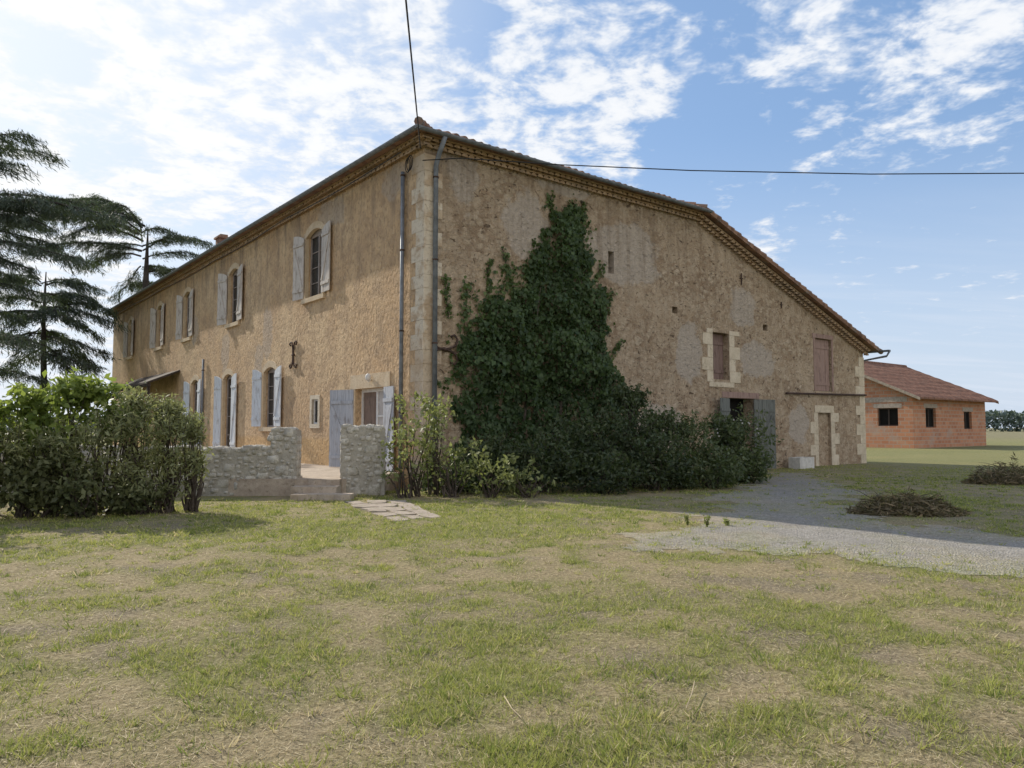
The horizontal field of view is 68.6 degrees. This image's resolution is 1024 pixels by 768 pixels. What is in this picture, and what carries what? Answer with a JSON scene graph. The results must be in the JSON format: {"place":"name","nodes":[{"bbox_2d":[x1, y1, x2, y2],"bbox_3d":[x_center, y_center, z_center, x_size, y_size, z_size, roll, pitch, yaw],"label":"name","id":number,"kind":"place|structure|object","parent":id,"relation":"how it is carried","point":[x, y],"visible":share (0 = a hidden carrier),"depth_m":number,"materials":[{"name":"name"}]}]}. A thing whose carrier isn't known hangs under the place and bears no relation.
{"place":"outdoors","nodes":[
{"label":"outdoors","id":0,"kind":"place"},
{"bbox_2d":[345,500,439,520],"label":"path","id":1,"kind":"structure","parent":0,"point":[380,507],"depth_m":14.47,"materials":[{"name":"beige stone"}]},
{"bbox_2d":[0,428,1023,767],"bbox_3d":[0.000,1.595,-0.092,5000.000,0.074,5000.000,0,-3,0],"label":"ground","id":2,"kind":"structure","parent":0,"point":[1002,446],"depth_m":5.76,"materials":[{"name":"green plant"}]},
{"bbox_2d":[0,414,98,431],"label":"wood","id":3,"kind":"object","parent":2,"relation":"on","point":[7,428],"visible":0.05,"depth_m":256.39,"materials":[{"name":"green plant"}]},
{"bbox_2d":[0,270,130,424],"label":"cedar tree","id":4,"kind":"object","parent":2,"relation":"on","point":[91,304],"visible":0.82,"depth_m":44.27,"materials":[{"name":"green plant"}]},
{"bbox_2d":[0,128,154,391],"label":"cedar tree","id":5,"kind":"object","parent":2,"relation":"on","point":[20,206],"visible":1,"depth_m":36.94,"materials":[{"name":"green plant"}]},
{"bbox_2d":[0,366,156,514],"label":"leafy shrub","id":6,"kind":"object","parent":2,"relation":"on","point":[79,393],"visible":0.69,"depth_m":14.03,"materials":[{"name":"green plant"}]},
{"bbox_2d":[0,421,173,517],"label":"bramble bush","id":7,"kind":"object","parent":2,"relation":"on","point":[55,494],"visible":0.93,"depth_m":13.26,"materials":[{"name":"green plant"}]},
{"bbox_2d":[0,381,214,516],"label":"feathery shrub","id":8,"kind":"object","parent":2,"relation":"on","point":[169,411],"visible":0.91,"depth_m":13.90,"materials":[{"name":"green plant"}]},
{"bbox_2d":[0,193,215,304],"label":"cedar tree","id":9,"kind":"object","parent":2,"relation":"on","point":[117,208],"visible":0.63,"depth_m":57.82,"materials":[{"name":"green plant"}]},
{"bbox_2d":[0,427,301,495],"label":"stone wall","id":10,"kind":"structure","parent":2,"relation":"on","point":[279,457],"depth_m":17.63,"materials":[{"name":"grey stone"}]},
{"bbox_2d":[228,463,399,495],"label":"terrace","id":11,"kind":"structure","parent":2,"relation":"on","point":[264,487],"depth_m":17.58,"materials":[{"name":"stone"}]},
{"bbox_2d":[290,479,353,500],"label":"stone steps","id":12,"kind":"structure","parent":2,"relation":"on","point":[318,489],"depth_m":16.87,"materials":[{"name":"grey stone"}]},
{"bbox_2d":[340,424,385,495],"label":"stone pillar","id":13,"kind":"structure","parent":2,"relation":"on","point":[361,470],"depth_m":17.72,"materials":[{"name":"grey stone"}]},
{"bbox_2d":[378,391,556,498],"bbox_3d":[-1.025,1.395,17.461,4.131,2.576,1.987,0,-3,0],"label":"elder shrub","id":14,"kind":"object","parent":2,"relation":"on","point":[437,429],"visible":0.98,"depth_m":17.27,"materials":[{"name":"green plant"}]},
{"bbox_2d":[110,116,890,488],"bbox_3d":[-5.478,-1.843,41.755,25.670,12.514,40.637,3,-4,-38],"label":"farmhouse","id":15,"kind":"object","parent":2,"relation":"on","point":[316,316],"visible":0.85,"depth_m":25.48,"materials":[{"name":"stone"}]},
{"bbox_2d":[123,316,133,359],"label":"window","id":16,"kind":"structure","parent":15,"relation":"in","point":[126,348],"depth_m":46.66,"materials":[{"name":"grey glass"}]},
{"bbox_2d":[149,301,163,350],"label":"window","id":17,"kind":"structure","parent":15,"relation":"in","point":[154,314],"depth_m":41.25,"materials":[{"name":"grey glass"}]},
{"bbox_2d":[175,287,192,342],"bbox_3d":[-15.886,-3.416,36.702,0.442,2.690,2.488,3,-4,-38],"label":"window","id":18,"kind":"structure","parent":15,"relation":"in","point":[181,301],"depth_m":37.19,"materials":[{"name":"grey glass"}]},
{"bbox_2d":[182,375,200,443],"bbox_3d":[-14.864,1.348,35.162,0.431,3.580,2.538,3,-4,-38],"label":"window","id":19,"kind":"structure","parent":15,"relation":"in","point":[188,388],"depth_m":35.70,"materials":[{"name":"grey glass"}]},
{"bbox_2d":[212,368,236,446],"bbox_3d":[-11.917,1.133,31.462,0.434,3.580,2.579,3,-4,-38],"label":"window","id":20,"kind":"structure","parent":15,"relation":"in","point":[219,384],"depth_m":31.95,"materials":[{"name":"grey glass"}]},
{"bbox_2d":[217,263,242,328],"bbox_3d":[-11.654,-3.726,31.360,0.500,2.690,2.697,3,-4,-38],"label":"window","id":21,"kind":"structure","parent":15,"relation":"in","point":[224,281],"depth_m":31.88,"materials":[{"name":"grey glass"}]},
{"bbox_2d":[251,361,281,430],"bbox_3d":[-8.974,0.439,27.791,0.448,2.620,2.647,3,-4,-38],"label":"window","id":22,"kind":"structure","parent":15,"relation":"in","point":[258,416],"depth_m":28.27,"materials":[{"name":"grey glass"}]},
{"bbox_2d":[292,220,330,304],"bbox_3d":[-6.585,-4.090,25.074,0.418,2.690,2.811,3,-4,-38],"label":"window","id":23,"kind":"structure","parent":15,"relation":"in","point":[320,239],"depth_m":25.52,"materials":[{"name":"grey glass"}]},
{"bbox_2d":[309,395,319,427],"bbox_3d":[-6.418,0.906,24.609,0.120,1.085,0.761,3,-4,-38],"label":"window","id":24,"kind":"structure","parent":15,"relation":"in","point":[316,411],"depth_m":24.72,"materials":[{"name":"stone"}]},
{"bbox_2d":[329,386,393,470],"bbox_3d":[-4.182,1.287,21.670,0.847,2.338,3.342,3,-4,-38],"label":"door","id":25,"kind":"structure","parent":15,"relation":"in","point":[377,404],"depth_m":22.37,"materials":[{"name":"white paint"}]},
{"bbox_2d":[405,0,420,148],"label":"power cable","id":26,"kind":"object","parent":15,"relation":"attached to","point":[406,6],"visible":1,"depth_m":14.00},
{"bbox_2d":[437,190,641,487],"bbox_3d":[1.520,-1.385,21.966,8.368,9.073,1.024,3,-4,-38],"label":"ivy","id":27,"kind":"object","parent":15,"relation":"attached to","point":[584,348],"visible":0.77,"depth_m":21.74,"materials":[{"name":"green plant"}]},
{"bbox_2d":[422,158,1023,174],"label":"power cable","id":28,"kind":"object","parent":15,"relation":"attached to","point":[723,171],"visible":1,"depth_m":19.02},
{"bbox_2d":[810,405,839,465],"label":"blocked doorway","id":29,"kind":"structure","parent":15,"relation":"in","point":[820,448],"depth_m":31.81,"materials":[{"name":"stone"}]},
{"bbox_2d":[416,383,705,494],"bbox_3d":[1.339,1.293,18.631,7.438,2.914,3.639,1,-4,-24],"label":"dark shrub","id":30,"kind":"object","parent":2,"relation":"on","point":[607,463],"visible":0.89,"depth_m":18.72,"materials":[{"name":"green plant"}]},
{"bbox_2d":[684,515,689,524],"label":"weed","id":31,"kind":"object","parent":2,"relation":"on","point":[686,520],"visible":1,"depth_m":12.28,"materials":[{"name":"green plant"}]},
{"bbox_2d":[686,681,694,707],"bbox_3d":[1.046,1.812,4.384,0.012,0.006,0.476,-1,-4,19],"label":"twig","id":32,"kind":"object","parent":2,"relation":"on","point":[691,693],"visible":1,"depth_m":4.38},
{"bbox_2d":[628,405,755,489],"bbox_3d":[4.593,1.669,19.908,3.351,2.309,3.086,-2,-4,28],"label":"rounded bush","id":33,"kind":"object","parent":2,"relation":"on","point":[683,427],"visible":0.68,"depth_m":19.71,"materials":[{"name":"green plant"}]},
{"bbox_2d":[695,400,783,484],"bbox_3d":[6.464,1.694,21.753,2.375,2.473,3.204,-3,-4,37],"label":"laurel bush","id":34,"kind":"object","parent":2,"relation":"on","point":[732,433],"visible":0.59,"depth_m":21.79,"materials":[{"name":"green plant"}]},
{"bbox_2d":[788,457,813,468],"bbox_3d":[11.358,3.090,29.449,1.040,0.440,0.480,3,-4,-38],"label":"stone trough","id":35,"kind":"object","parent":2,"relation":"on","point":[800,462],"visible":0.94,"depth_m":29.18,"materials":[{"name":"grey stone"}]},
{"bbox_2d":[843,486,972,517],"bbox_3d":[7.375,2.190,13.989,2.347,0.663,1.381,0,-3,0],"label":"brush pile","id":36,"kind":"object","parent":2,"relation":"on","point":[907,504],"visible":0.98,"depth_m":13.74,"materials":[{"name":"brown plant"}]},
{"bbox_2d":[864,361,998,448],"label":"brick house","id":37,"kind":"structure","parent":2,"relation":"on","point":[906,406],"depth_m":60.11,"materials":[{"name":"brick"}]},
{"bbox_2d":[873,403,901,425],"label":"window","id":38,"kind":"structure","parent":37,"relation":"in","point":[888,413],"depth_m":59.05,"materials":[{"name":"glass"}]},
{"bbox_2d":[924,403,936,427],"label":"window","id":39,"kind":"structure","parent":37,"relation":"in","point":[928,407],"depth_m":59.70,"materials":[{"name":"glass"}]},
{"bbox_2d":[962,407,972,428],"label":"window","id":40,"kind":"structure","parent":37,"relation":"in","point":[966,414],"depth_m":64.24,"materials":[{"name":"glass"}]},
{"bbox_2d":[960,452,1023,484],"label":"brush pile","id":41,"kind":"object","parent":2,"relation":"on","point":[1014,476],"visible":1,"depth_m":21.20,"materials":[{"name":"green plant"}]},
{"bbox_2d":[985,409,1023,431],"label":"wood","id":42,"kind":"object","parent":2,"relation":"on","point":[991,419],"visible":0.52,"depth_m":295.93,"materials":[{"name":"green plant"}]},
{"bbox_2d":[0,0,1023,427],"label":"sky","id":43,"kind":"structure","parent":0,"point":[202,118],"materials":[{"name":"blue"}]},
{"bbox_2d":[615,471,1023,577],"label":"gravel track","id":44,"kind":"structure","parent":0,"point":[913,542],"depth_m":11.13,"materials":[{"name":"grey gravel"}]},
{"bbox_2d":[703,514,710,526],"bbox_3d":[3.129,2.192,12.045,0.114,0.221,0.139,1,-3,-9],"label":"weed","id":45,"kind":"object","parent":44,"relation":"on","point":[707,519],"visible":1,"depth_m":12.03,"materials":[{"name":"green plant"}]},
{"bbox_2d":[723,517,729,525],"bbox_3d":[3.477,2.243,12.177,0.124,0.187,0.104,-1,-3,9],"label":"weed","id":46,"kind":"object","parent":44,"relation":"on","point":[727,522],"visible":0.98,"depth_m":12.16,"materials":[{"name":"green plant"}]}
]}

